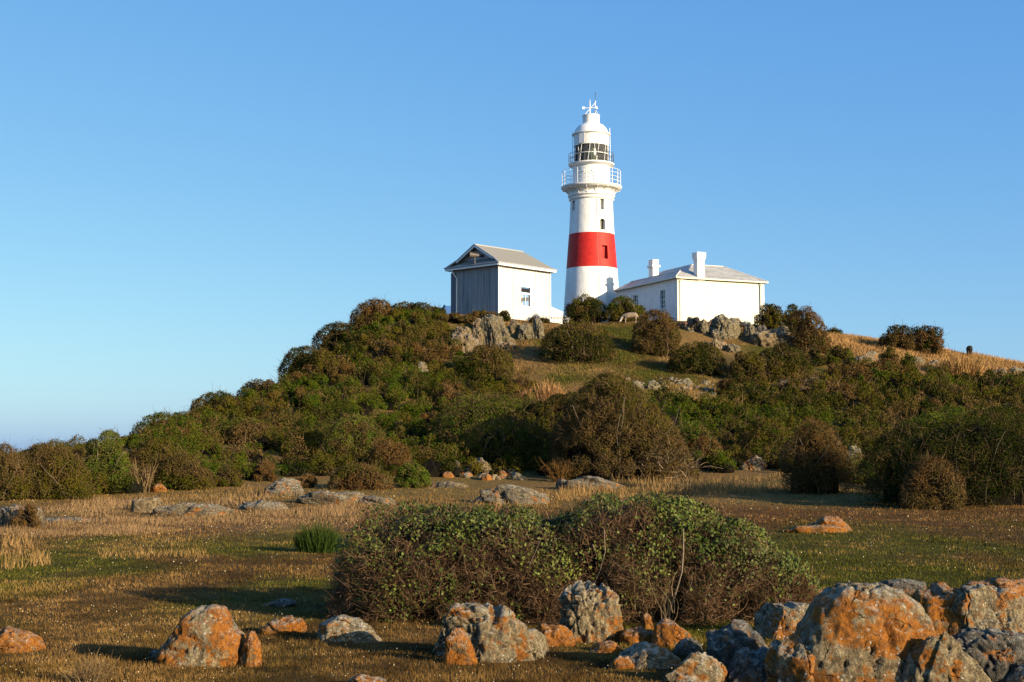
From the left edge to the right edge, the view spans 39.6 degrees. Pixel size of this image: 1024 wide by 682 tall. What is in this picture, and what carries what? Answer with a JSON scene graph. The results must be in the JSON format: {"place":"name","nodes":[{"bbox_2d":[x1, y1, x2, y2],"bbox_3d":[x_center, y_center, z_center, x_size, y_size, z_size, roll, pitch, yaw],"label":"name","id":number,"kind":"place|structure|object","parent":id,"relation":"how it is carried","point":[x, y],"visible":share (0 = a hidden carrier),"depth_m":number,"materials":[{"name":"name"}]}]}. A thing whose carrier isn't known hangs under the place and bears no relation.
{"place":"outdoors","nodes":[
{"label":"outdoors","id":0,"kind":"place"},
{"bbox_2d":[0,471,783,569],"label":"dry grass","id":1,"kind":"structure","parent":0,"point":[568,493],"depth_m":50.19,"materials":[{"name":"plant"}]},
{"bbox_2d":[0,314,1023,681],"bbox_3d":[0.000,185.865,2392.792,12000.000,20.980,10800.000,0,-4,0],"label":"ground","id":2,"kind":"structure","parent":0,"point":[536,480],"depth_m":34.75,"materials":[{"name":"plant"}]},
{"bbox_2d":[0,441,36,500],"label":"shrub","id":3,"kind":"object","parent":2,"relation":"on","point":[11,481],"visible":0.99,"depth_m":56.80,"materials":[{"name":"green plant"}]},
{"bbox_2d":[0,504,44,528],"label":"boulder","id":4,"kind":"object","parent":2,"relation":"on","point":[11,511],"visible":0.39,"depth_m":42.40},
{"bbox_2d":[0,626,45,652],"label":"boulder","id":5,"kind":"object","parent":2,"relation":"on","point":[13,640],"visible":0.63,"depth_m":18.06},
{"bbox_2d":[7,501,48,529],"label":"shrub","id":6,"kind":"object","parent":2,"relation":"on","point":[28,516],"visible":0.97,"depth_m":41.84,"materials":[{"name":"brown plant"}]},
{"bbox_2d":[18,438,95,499],"bbox_3d":[-18.705,5.310,58.267,3.533,2.928,2.798,0,-4,0],"label":"shrub","id":7,"kind":"object","parent":2,"relation":"on","point":[56,476],"visible":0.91,"depth_m":57.66,"materials":[{"name":"green plant"}]},
{"bbox_2d":[60,434,92,476],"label":"shrub","id":8,"kind":"object","parent":2,"relation":"on","point":[78,444],"visible":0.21,"depth_m":65.94,"materials":[{"name":"green plant"}]},
{"bbox_2d":[53,646,125,681],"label":"dry plant","id":9,"kind":"object","parent":2,"relation":"on","point":[86,677],"visible":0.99,"depth_m":15.29,"materials":[{"name":"brown plant"}]},
{"bbox_2d":[81,424,133,493],"bbox_3d":[-18.090,5.428,63.395,2.540,3.468,2.178,0,-4,0],"label":"shrub","id":10,"kind":"object","parent":2,"relation":"on","point":[106,456],"visible":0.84,"depth_m":62.94,"materials":[{"name":"green plant"}]},
{"bbox_2d":[125,449,158,491],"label":"dead bush","id":11,"kind":"object","parent":2,"relation":"on","point":[146,481],"visible":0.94,"depth_m":63.75,"materials":[{"name":"beige plant"}]},
{"bbox_2d":[131,497,160,512],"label":"boulder","id":12,"kind":"object","parent":2,"relation":"on","point":[146,505],"visible":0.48,"depth_m":50.89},
{"bbox_2d":[121,434,187,483],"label":"shrub","id":13,"kind":"object","parent":2,"relation":"on","point":[149,452],"visible":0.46,"depth_m":66.14,"materials":[{"name":"green plant"}]},
{"bbox_2d":[129,405,202,435],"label":"shrub","id":14,"kind":"object","parent":2,"relation":"on","point":[169,418],"visible":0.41,"depth_m":84.49,"materials":[{"name":"green plant"}]},
{"bbox_2d":[150,450,216,490],"bbox_3d":[-15.093,5.978,65.120,3.206,2.176,2.313,0,-4,0],"label":"shrub","id":15,"kind":"object","parent":2,"relation":"on","point":[188,476],"visible":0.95,"depth_m":64.68,"materials":[{"name":"green plant"}]},
{"bbox_2d":[152,503,235,515],"bbox_3d":[-11.068,5.920,49.404,2.868,0.606,1.300,0,-4,0],"label":"rock slab","id":16,"kind":"object","parent":2,"relation":"on","point":[182,509],"visible":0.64,"depth_m":48.95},
{"bbox_2d":[154,604,245,667],"bbox_3d":[-3.703,3.614,16.866,1.154,0.978,0.670,0,-4,0],"label":"boulder","id":17,"kind":"object","parent":2,"relation":"on","point":[212,635],"visible":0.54,"depth_m":16.61,"materials":[{"name":"stone"}]},
{"bbox_2d":[184,386,246,415],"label":"shrub","id":18,"kind":"object","parent":2,"relation":"on","point":[211,396],"visible":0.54,"depth_m":92.42,"materials":[{"name":"green plant"}]},
{"bbox_2d":[209,464,245,486],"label":"shrub","id":19,"kind":"object","parent":2,"relation":"on","point":[220,479],"visible":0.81,"depth_m":66.38,"materials":[{"name":"green plant"}]},
{"bbox_2d":[210,412,271,443],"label":"shrub","id":20,"kind":"object","parent":2,"relation":"on","point":[230,424],"visible":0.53,"depth_m":80.33,"materials":[{"name":"green plant"}]},
{"bbox_2d":[238,631,261,666],"bbox_3d":[-3.078,3.721,16.682,0.291,0.618,0.273,0,-4,0],"label":"rock slab","id":21,"kind":"object","parent":2,"relation":"on","point":[251,651],"visible":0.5,"depth_m":16.62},
{"bbox_2d":[234,375,279,400],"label":"shrub","id":22,"kind":"object","parent":2,"relation":"on","point":[263,385],"visible":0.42,"depth_m":99.57,"materials":[{"name":"green plant"}]},
{"bbox_2d":[237,500,288,509],"bbox_3d":[-9.222,6.177,52.998,2.046,0.528,0.945,0,-4,0],"label":"rock slab","id":23,"kind":"object","parent":2,"relation":"on","point":[266,505],"visible":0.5,"depth_m":52.77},
{"bbox_2d":[251,456,278,481],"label":"shrub","id":24,"kind":"object","parent":2,"relation":"on","point":[264,465],"visible":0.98,"depth_m":68.64,"materials":[{"name":"brown plant"}]},
{"bbox_2d":[0,303,566,496],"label":"hillside scrub","id":25,"kind":"object","parent":2,"relation":"on","point":[311,395],"visible":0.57,"depth_m":90.51,"materials":[{"name":"green plant"}]},
{"bbox_2d":[259,615,307,634],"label":"boulder","id":26,"kind":"object","parent":2,"relation":"on","point":[290,623],"visible":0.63,"depth_m":19.45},
{"bbox_2d":[263,477,303,496],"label":"boulder","id":27,"kind":"object","parent":2,"relation":"on","point":[290,486],"visible":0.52,"depth_m":60.12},
{"bbox_2d":[276,342,320,377],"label":"shrub","id":28,"kind":"object","parent":2,"relation":"on","point":[296,363],"visible":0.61,"depth_m":110.73,"materials":[{"name":"green plant"}]},
{"bbox_2d":[278,425,326,456],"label":"shrub","id":29,"kind":"object","parent":2,"relation":"on","point":[312,434],"visible":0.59,"depth_m":76.19,"materials":[{"name":"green plant"}]},
{"bbox_2d":[290,512,345,552],"bbox_3d":[-4.673,4.578,34.230,1.347,1.022,1.117,0,-4,0],"label":"tussock","id":30,"kind":"object","parent":2,"relation":"on","point":[324,540],"visible":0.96,"depth_m":34.06,"materials":[{"name":"green plant"}]},
{"bbox_2d":[296,490,365,504],"bbox_3d":[-7.012,6.233,55.825,2.808,0.757,1.366,-1,-5,16],"label":"rock sheet","id":31,"kind":"object","parent":2,"relation":"on","point":[323,497],"visible":0.58,"depth_m":55.35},
{"bbox_2d":[308,320,367,350],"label":"shrub","id":32,"kind":"object","parent":2,"relation":"on","point":[328,342],"visible":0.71,"depth_m":118.00,"materials":[{"name":"green plant"}]},
{"bbox_2d":[316,614,381,643],"bbox_3d":[-2.113,3.833,18.678,0.908,0.481,0.593,0,-4,0],"label":"boulder","id":33,"kind":"object","parent":2,"relation":"on","point":[341,628],"visible":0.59,"depth_m":18.50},
{"bbox_2d":[320,412,385,465],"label":"shrub","id":34,"kind":"object","parent":2,"relation":"on","point":[357,436],"visible":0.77,"depth_m":74.21,"materials":[{"name":"green plant"}]},
{"bbox_2d":[326,458,397,490],"bbox_3d":[-6.810,6.198,64.837,3.520,1.884,2.566,0,-4,0],"label":"shrub","id":35,"kind":"object","parent":2,"relation":"on","point":[367,477],"visible":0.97,"depth_m":64.33,"materials":[{"name":"brown plant"}]},
{"bbox_2d":[348,295,399,330],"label":"shrub","id":36,"kind":"object","parent":2,"relation":"on","point":[366,312],"visible":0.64,"depth_m":120.96,"materials":[{"name":"green plant"}]},
{"bbox_2d":[364,435,417,476],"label":"shrub","id":37,"kind":"object","parent":2,"relation":"on","point":[394,454],"visible":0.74,"depth_m":70.97,"materials":[{"name":"brown plant"}]},
{"bbox_2d":[388,458,431,487],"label":"shrub","id":38,"kind":"object","parent":2,"relation":"on","point":[412,475],"visible":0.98,"depth_m":65.91,"materials":[{"name":"green plant"}]},
{"bbox_2d":[383,300,446,316],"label":"shrub","id":39,"kind":"object","parent":2,"relation":"on","point":[404,305],"visible":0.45,"depth_m":123.47,"materials":[{"name":"green plant"}]},
{"bbox_2d":[438,308,479,322],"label":"shrub","id":40,"kind":"object","parent":2,"relation":"on","point":[455,317],"visible":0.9,"depth_m":120.00,"materials":[{"name":"green plant"}]},
{"bbox_2d":[443,627,477,664],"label":"rock","id":41,"kind":"object","parent":2,"relation":"on","point":[459,649],"visible":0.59,"depth_m":16.47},
{"bbox_2d":[448,332,481,352],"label":"crag rock","id":42,"kind":"object","parent":2,"relation":"on","point":[468,341],"visible":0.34,"depth_m":112.73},
{"bbox_2d":[461,339,514,377],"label":"shrub","id":43,"kind":"object","parent":2,"relation":"on","point":[494,356],"visible":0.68,"depth_m":104.62,"materials":[{"name":"green plant"}]},
{"bbox_2d":[427,385,551,446],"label":"shrub","id":44,"kind":"object","parent":2,"relation":"on","point":[476,413],"visible":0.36,"depth_m":81.72,"materials":[{"name":"green plant"}]},
{"bbox_2d":[433,602,548,662],"bbox_3d":[-0.261,3.623,17.241,1.485,0.931,1.144,0,-4,0],"label":"boulder","id":45,"kind":"object","parent":2,"relation":"on","point":[499,633],"visible":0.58,"depth_m":16.84,"materials":[{"name":"stone"}]},
{"bbox_2d":[480,314,504,345],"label":"crag rock","id":46,"kind":"object","parent":2,"relation":"on","point":[492,326],"visible":0.45,"depth_m":115.15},
{"bbox_2d":[444,244,557,320],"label":"shed","id":47,"kind":"structure","parent":2,"relation":"on","point":[490,278],"depth_m":128.74,"materials":[{"name":"paint"}]},
{"bbox_2d":[449,413,565,468],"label":"shrub","id":48,"kind":"object","parent":2,"relation":"on","point":[497,443],"visible":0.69,"depth_m":75.28,"materials":[{"name":"green plant"}]},
{"bbox_2d":[473,484,549,504],"bbox_3d":[-0.034,6.139,55.737,3.101,1.047,1.608,0,-4,0],"label":"rock sheet","id":49,"kind":"object","parent":2,"relation":"on","point":[518,494],"visible":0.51,"depth_m":55.42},
{"bbox_2d":[501,370,537,395],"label":"shrub","id":50,"kind":"object","parent":2,"relation":"on","point":[524,383],"visible":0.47,"depth_m":98.45,"materials":[{"name":"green plant"}]},
{"bbox_2d":[481,389,579,445],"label":"shrub","id":51,"kind":"object","parent":2,"relation":"on","point":[543,411],"visible":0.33,"depth_m":80.62,"materials":[{"name":"green plant"}]},
{"bbox_2d":[533,376,566,400],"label":"tussock","id":52,"kind":"object","parent":2,"relation":"on","point":[540,393],"visible":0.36,"depth_m":95.62,"materials":[{"name":"beige plant"}]},
{"bbox_2d":[535,623,575,646],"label":"boulder","id":53,"kind":"object","parent":2,"relation":"on","point":[558,634],"visible":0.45,"depth_m":18.05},
{"bbox_2d":[534,454,579,481],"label":"dry plant","id":54,"kind":"object","parent":2,"relation":"on","point":[558,475],"visible":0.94,"depth_m":69.10,"materials":[{"name":"brown plant"}]},
{"bbox_2d":[316,481,825,626],"bbox_3d":[0.887,3.277,21.625,7.923,2.428,3.896,0,-4,0],"label":"leafy bush","id":55,"kind":"object","parent":2,"relation":"on","point":[654,560],"visible":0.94,"depth_m":20.83,"materials":[{"name":"green plant"}]},
{"bbox_2d":[538,319,618,363],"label":"shrub","id":56,"kind":"object","parent":2,"relation":"on","point":[577,345],"visible":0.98,"depth_m":109.28,"materials":[{"name":"green plant"}]},
{"bbox_2d":[562,293,609,323],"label":"shrub","id":57,"kind":"object","parent":2,"relation":"on","point":[588,308],"visible":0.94,"depth_m":125.57,"materials":[{"name":"green plant"}]},
{"bbox_2d":[559,580,622,642],"bbox_3d":[1.030,3.743,18.660,0.850,1.176,0.672,0,-4,0],"label":"boulder","id":58,"kind":"object","parent":2,"relation":"on","point":[590,611],"visible":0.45,"depth_m":18.42,"materials":[{"name":"stone"}]},
{"bbox_2d":[561,92,621,314],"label":"lighthouse","id":59,"kind":"object","parent":2,"relation":"on","point":[591,190],"visible":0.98,"depth_m":138.39,"materials":[{"name":"paint"}]},
{"bbox_2d":[564,476,626,490],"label":"boulder","id":60,"kind":"object","parent":2,"relation":"on","point":[598,481],"visible":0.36,"depth_m":64.33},
{"bbox_2d":[589,641,621,652],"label":"rock","id":61,"kind":"object","parent":2,"relation":"on","point":[607,647],"visible":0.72,"depth_m":17.60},
{"bbox_2d":[608,656,634,669],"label":"rock","id":62,"kind":"object","parent":2,"relation":"on","point":[621,662],"visible":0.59,"depth_m":16.00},
{"bbox_2d":[598,292,648,322],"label":"shrub","id":63,"kind":"object","parent":2,"relation":"on","point":[617,311],"visible":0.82,"depth_m":125.13,"materials":[{"name":"green plant"}]},
{"bbox_2d":[548,368,717,481],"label":"pointed bush","id":64,"kind":"object","parent":2,"relation":"on","point":[617,428],"visible":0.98,"depth_m":70.13,"materials":[{"name":"brown plant"}]},
{"bbox_2d":[619,626,652,644],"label":"rock","id":65,"kind":"object","parent":2,"relation":"on","point":[636,634],"visible":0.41,"depth_m":18.25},
{"bbox_2d":[505,321,773,400],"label":"hill turf","id":66,"kind":"structure","parent":2,"relation":"on","point":[639,363],"depth_m":107.18,"materials":[{"name":"green plant"}]},
{"bbox_2d":[618,641,680,668],"bbox_3d":[1.549,3.624,16.193,0.739,0.378,0.527,0,-4,0],"label":"boulder","id":67,"kind":"object","parent":2,"relation":"on","point":[645,654],"visible":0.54,"depth_m":16.09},
{"bbox_2d":[629,306,683,357],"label":"shrub","id":68,"kind":"object","parent":2,"relation":"on","point":[656,335],"visible":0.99,"depth_m":112.16,"materials":[{"name":"brown plant"}]},
{"bbox_2d":[651,618,691,647],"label":"boulder","id":69,"kind":"object","parent":2,"relation":"on","point":[668,632],"visible":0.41,"depth_m":18.00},
{"bbox_2d":[658,391,695,407],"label":"shrub","id":70,"kind":"object","parent":2,"relation":"on","point":[672,399],"visible":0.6,"depth_m":94.35,"materials":[{"name":"green plant"}]},
{"bbox_2d":[673,637,702,655],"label":"boulder","id":71,"kind":"object","parent":2,"relation":"on","point":[686,645],"visible":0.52,"depth_m":17.18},
{"bbox_2d":[612,252,767,324],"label":"cottage","id":72,"kind":"structure","parent":2,"relation":"on","point":[699,289],"depth_m":128.36,"materials":[{"name":"white paint"}]},
{"bbox_2d":[661,337,727,376],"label":"shrub","id":73,"kind":"object","parent":2,"relation":"on","point":[698,359],"visible":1,"depth_m":105.92,"materials":[{"name":"green plant"}]},
{"bbox_2d":[662,652,727,681],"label":"boulder","id":74,"kind":"object","parent":2,"relation":"on","point":[698,667],"visible":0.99,"depth_m":15.03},
{"bbox_2d":[676,415,733,468],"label":"shrub","id":75,"kind":"object","parent":2,"relation":"on","point":[691,436],"visible":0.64,"depth_m":76.13,"materials":[{"name":"green plant"}]},
{"bbox_2d":[709,314,740,338],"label":"crag rock","id":76,"kind":"object","parent":2,"relation":"on","point":[731,327],"visible":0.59,"depth_m":120.65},
{"bbox_2d":[705,619,768,664],"bbox_3d":[2.633,3.618,16.619,0.862,0.746,0.521,0,-4,0],"label":"boulder","id":77,"kind":"object","parent":2,"relation":"on","point":[726,642],"visible":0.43,"depth_m":16.46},
{"bbox_2d":[722,349,770,384],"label":"shrub","id":78,"kind":"object","parent":2,"relation":"on","point":[748,366],"visible":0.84,"depth_m":104.31,"materials":[{"name":"green plant"}]},
{"bbox_2d":[727,646,767,681],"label":"boulder","id":79,"kind":"object","parent":2,"relation":"on","point":[746,664],"visible":0.81,"depth_m":15.06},
{"bbox_2d":[741,455,765,470],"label":"boulder","id":80,"kind":"object","parent":2,"relation":"on","point":[755,463],"visible":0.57,"depth_m":75.32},
{"bbox_2d":[735,415,794,458],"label":"shrub","id":81,"kind":"object","parent":2,"relation":"on","point":[759,431],"visible":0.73,"depth_m":79.15,"materials":[{"name":"green plant"}]},
{"bbox_2d":[742,330,795,347],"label":"crag rock","id":82,"kind":"object","parent":2,"relation":"on","point":[767,338],"visible":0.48,"depth_m":119.54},
{"bbox_2d":[752,299,788,329],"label":"shrub","id":83,"kind":"object","parent":2,"relation":"on","point":[770,317],"visible":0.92,"depth_m":124.88,"materials":[{"name":"green plant"}]},
{"bbox_2d":[764,639,780,681],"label":"boulder","id":84,"kind":"object","parent":2,"relation":"on","point":[769,661],"visible":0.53,"depth_m":14.89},
{"bbox_2d":[754,601,808,639],"bbox_3d":[3.721,3.853,19.147,0.895,0.663,0.759,0,-4,0],"label":"boulder","id":85,"kind":"object","parent":2,"relation":"on","point":[776,620],"visible":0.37,"depth_m":18.96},
{"bbox_2d":[758,341,815,381],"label":"shrub","id":86,"kind":"object","parent":2,"relation":"on","point":[777,361],"visible":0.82,"depth_m":106.00,"materials":[{"name":"green plant"}]},
{"bbox_2d":[775,633,815,681],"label":"rock","id":87,"kind":"object","parent":2,"relation":"on","point":[795,659],"visible":0.81,"depth_m":14.70,"materials":[{"name":"stone"}]},
{"bbox_2d":[569,351,1023,487],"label":"hillside scrub","id":88,"kind":"object","parent":2,"relation":"on","point":[860,393],"visible":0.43,"depth_m":94.05,"materials":[{"name":"green plant"}]},
{"bbox_2d":[785,305,837,352],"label":"shrub","id":89,"kind":"object","parent":2,"relation":"on","point":[809,333],"visible":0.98,"depth_m":118.64,"materials":[{"name":"brown plant"}]},
{"bbox_2d":[795,346,827,365],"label":"shrub","id":90,"kind":"object","parent":2,"relation":"on","point":[817,359],"visible":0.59,"depth_m":112.59,"materials":[{"name":"green plant"}]},
{"bbox_2d":[772,414,854,494],"bbox_3d":[12.977,4.916,61.048,3.800,3.668,3.268,0,-4,0],"label":"shrub","id":91,"kind":"object","parent":2,"relation":"on","point":[815,467],"visible":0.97,"depth_m":60.49,"materials":[{"name":"brown plant"}]},
{"bbox_2d":[784,525,846,532],"bbox_3d":[8.799,5.481,41.253,1.881,0.320,0.708,0,-4,0],"label":"rock sheet","id":92,"kind":"object","parent":2,"relation":"on","point":[819,528],"visible":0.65,"depth_m":40.97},
{"bbox_2d":[806,515,851,530],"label":"boulder","id":93,"kind":"object","parent":2,"relation":"on","point":[832,520],"visible":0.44,"depth_m":41.59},
{"bbox_2d":[824,345,856,366],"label":"shrub","id":94,"kind":"object","parent":2,"relation":"on","point":[840,354],"visible":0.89,"depth_m":113.62,"materials":[{"name":"green plant"}]},
{"bbox_2d":[794,582,935,681],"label":"boulder","id":95,"kind":"object","parent":2,"relation":"on","point":[861,632],"visible":0.79,"depth_m":14.64,"materials":[{"name":"stone"}]},
{"bbox_2d":[877,343,905,369],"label":"shrub","id":96,"kind":"object","parent":2,"relation":"on","point":[889,352],"visible":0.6,"depth_m":113.44,"materials":[{"name":"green plant"}]},
{"bbox_2d":[877,319,921,350],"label":"shrub","id":97,"kind":"object","parent":2,"relation":"on","point":[901,337],"visible":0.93,"depth_m":121.78,"materials":[{"name":"green plant"}]},
{"bbox_2d":[880,579,926,594],"bbox_3d":[6.923,4.472,25.653,1.174,0.393,0.662,0,-4,0],"label":"rock ledge","id":98,"kind":"object","parent":2,"relation":"on","point":[908,586],"visible":0.32,"depth_m":25.40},
{"bbox_2d":[822,330,1023,377],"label":"golden grass","id":99,"kind":"structure","parent":2,"relation":"on","point":[848,340],"depth_m":121.71,"materials":[{"name":"plant"}]},
{"bbox_2d":[911,321,948,354],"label":"shrub","id":100,"kind":"object","parent":2,"relation":"on","point":[929,340],"visible":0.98,"depth_m":121.66,"materials":[{"name":"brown plant"}]},
{"bbox_2d":[840,394,1023,507],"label":"spreading bush","id":101,"kind":"object","parent":2,"relation":"on","point":[988,459],"visible":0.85,"depth_m":54.36,"materials":[{"name":"green plant"}]},
{"bbox_2d":[895,445,972,510],"bbox_3d":[15.584,5.223,52.834,3.165,2.734,2.008,0,-4,0],"label":"shrub","id":102,"kind":"object","parent":2,"relation":"on","point":[933,487],"visible":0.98,"depth_m":52.48,"materials":[{"name":"brown plant"}]},
{"bbox_2d":[911,581,962,635],"bbox_3d":[5.646,3.720,18.548,1.142,1.141,0.815,0,-4,0],"label":"boulder","id":103,"kind":"object","parent":2,"relation":"on","point":[936,601],"visible":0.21,"depth_m":18.33,"materials":[{"name":"stone"}]},
{"bbox_2d":[901,631,991,681],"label":"boulder","id":104,"kind":"object","parent":2,"relation":"on","point":[944,657],"visible":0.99,"depth_m":14.40,"materials":[{"name":"stone"}]},
{"bbox_2d":[934,344,986,377],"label":"tussock","id":105,"kind":"object","parent":2,"relation":"on","point":[956,366],"visible":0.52,"depth_m":113.36,"materials":[{"name":"beige plant"}]},
{"bbox_2d":[952,583,1023,632],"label":"boulder","id":106,"kind":"object","parent":2,"relation":"on","point":[981,606],"visible":0.38,"depth_m":18.15,"materials":[{"name":"stone"}]},
{"bbox_2d":[952,627,1023,681],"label":"rock slab","id":107,"kind":"object","parent":2,"relation":"on","point":[996,654],"visible":0.69,"depth_m":14.62,"materials":[{"name":"stone"}]},
{"bbox_2d":[960,577,1023,595],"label":"rock ledge","id":108,"kind":"object","parent":2,"relation":"on","point":[1015,585],"visible":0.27,"depth_m":23.65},
{"bbox_2d":[987,367,1023,396],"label":"shrub","id":109,"kind":"object","parent":2,"relation":"on","point":[1010,382],"visible":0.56,"depth_m":105.70,"materials":[{"name":"green plant"}]},
{"bbox_2d":[0,0,1023,451],"label":"sky","id":110,"kind":"structure","parent":0,"point":[191,190],"materials":[{"name":"blue"}]},
{"bbox_2d":[5,496,1019,681],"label":"turf flowers","id":111,"kind":"object","parent":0,"point":[403,623],"visible":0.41,"depth_m":27.26,"materials":[{"name":"yellow plant"}]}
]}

